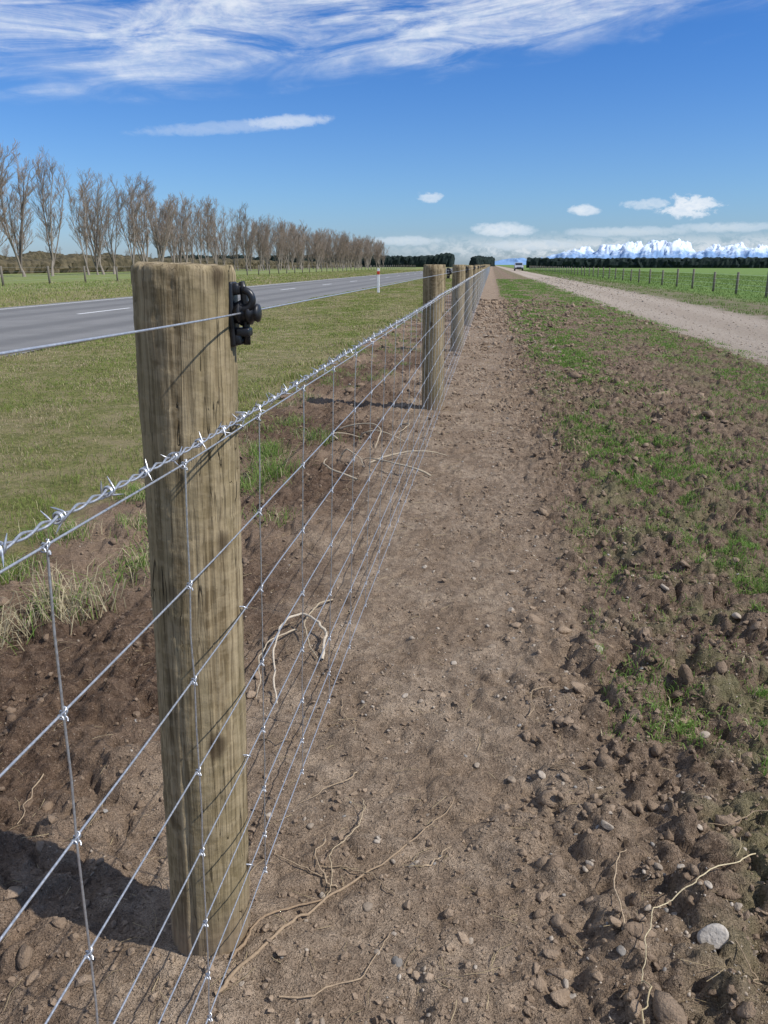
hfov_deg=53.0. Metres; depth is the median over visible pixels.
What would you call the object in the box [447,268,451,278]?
fence insulator
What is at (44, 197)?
bare poplar tree
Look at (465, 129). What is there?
sky
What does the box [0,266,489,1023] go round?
wire fence
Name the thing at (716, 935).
river stones
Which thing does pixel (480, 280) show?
wooden fence post
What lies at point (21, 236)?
bare poplar tree
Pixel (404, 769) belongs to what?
straw litter
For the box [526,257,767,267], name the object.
hedge
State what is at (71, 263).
hedge
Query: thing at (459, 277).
wooden fence post
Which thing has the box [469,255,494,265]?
hedge
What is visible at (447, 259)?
hedge
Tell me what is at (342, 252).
tree row
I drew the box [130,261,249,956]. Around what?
wooden fence post
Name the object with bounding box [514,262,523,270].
parked car
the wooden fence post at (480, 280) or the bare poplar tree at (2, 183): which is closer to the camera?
the wooden fence post at (480, 280)
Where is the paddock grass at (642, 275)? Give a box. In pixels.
[521,270,767,314]
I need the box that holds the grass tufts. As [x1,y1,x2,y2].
[0,310,767,765]
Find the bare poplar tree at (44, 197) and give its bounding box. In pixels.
[21,145,69,275]
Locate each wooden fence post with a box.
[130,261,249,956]
[422,264,445,410]
[450,265,465,351]
[464,265,473,325]
[472,266,477,311]
[474,265,479,301]
[479,265,481,295]
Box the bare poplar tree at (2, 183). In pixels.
[0,141,19,276]
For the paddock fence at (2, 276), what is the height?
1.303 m
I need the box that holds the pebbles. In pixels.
[5,306,767,1023]
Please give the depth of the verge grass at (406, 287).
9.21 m
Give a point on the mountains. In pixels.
(678, 248)
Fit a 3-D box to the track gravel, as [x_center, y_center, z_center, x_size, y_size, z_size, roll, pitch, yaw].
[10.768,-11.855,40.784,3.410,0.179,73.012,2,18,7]
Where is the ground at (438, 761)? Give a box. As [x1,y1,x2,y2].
[0,265,767,1023]
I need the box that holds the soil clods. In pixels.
[0,370,767,1023]
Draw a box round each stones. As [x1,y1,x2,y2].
[77,326,767,1023]
[402,535,740,948]
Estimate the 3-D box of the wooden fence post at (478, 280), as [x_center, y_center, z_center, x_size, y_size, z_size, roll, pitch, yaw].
[3.009,-7.317,25.001,0.185,1.349,0.184,2,18,7]
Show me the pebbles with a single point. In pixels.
(463, 1000)
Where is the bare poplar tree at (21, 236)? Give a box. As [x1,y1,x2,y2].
[0,149,43,276]
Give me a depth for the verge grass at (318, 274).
47.70 m
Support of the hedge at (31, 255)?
on the ground at (438, 761)
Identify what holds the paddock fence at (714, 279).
on the ground at (438, 761)
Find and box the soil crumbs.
[0,297,767,1023]
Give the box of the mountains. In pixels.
[495,239,767,264]
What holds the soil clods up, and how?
on the ground at (438, 761)
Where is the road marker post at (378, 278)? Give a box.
[377,268,379,292]
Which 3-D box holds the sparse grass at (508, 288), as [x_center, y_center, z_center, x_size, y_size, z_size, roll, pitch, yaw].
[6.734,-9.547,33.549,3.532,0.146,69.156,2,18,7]
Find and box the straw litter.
[0,347,767,1023]
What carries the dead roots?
on the ground at (438, 761)
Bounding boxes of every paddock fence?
[0,265,411,284]
[529,266,767,297]
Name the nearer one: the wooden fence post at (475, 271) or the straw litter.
the straw litter
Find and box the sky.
[0,0,767,264]
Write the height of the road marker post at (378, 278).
1.090 m
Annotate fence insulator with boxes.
[229,281,261,346]
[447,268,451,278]
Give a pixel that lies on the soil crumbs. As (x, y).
(486, 307)
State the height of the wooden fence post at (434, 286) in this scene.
1.353 m
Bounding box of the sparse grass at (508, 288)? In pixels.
[496,279,767,776]
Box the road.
[0,268,451,355]
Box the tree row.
[1,167,389,274]
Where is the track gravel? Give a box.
[531,277,767,363]
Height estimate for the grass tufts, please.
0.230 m
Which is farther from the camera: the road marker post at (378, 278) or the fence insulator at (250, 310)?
the road marker post at (378, 278)
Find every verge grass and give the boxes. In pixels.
[0,269,422,307]
[0,278,451,585]
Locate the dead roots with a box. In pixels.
[0,344,767,1023]
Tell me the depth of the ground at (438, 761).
2.24 m
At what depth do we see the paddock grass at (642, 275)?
55.35 m
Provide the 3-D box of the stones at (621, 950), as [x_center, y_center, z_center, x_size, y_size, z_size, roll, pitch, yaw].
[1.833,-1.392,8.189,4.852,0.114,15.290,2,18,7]
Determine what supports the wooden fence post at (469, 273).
on the ground at (438, 761)
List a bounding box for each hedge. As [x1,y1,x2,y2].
[0,251,229,262]
[0,254,361,273]
[159,253,454,266]
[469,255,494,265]
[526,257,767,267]

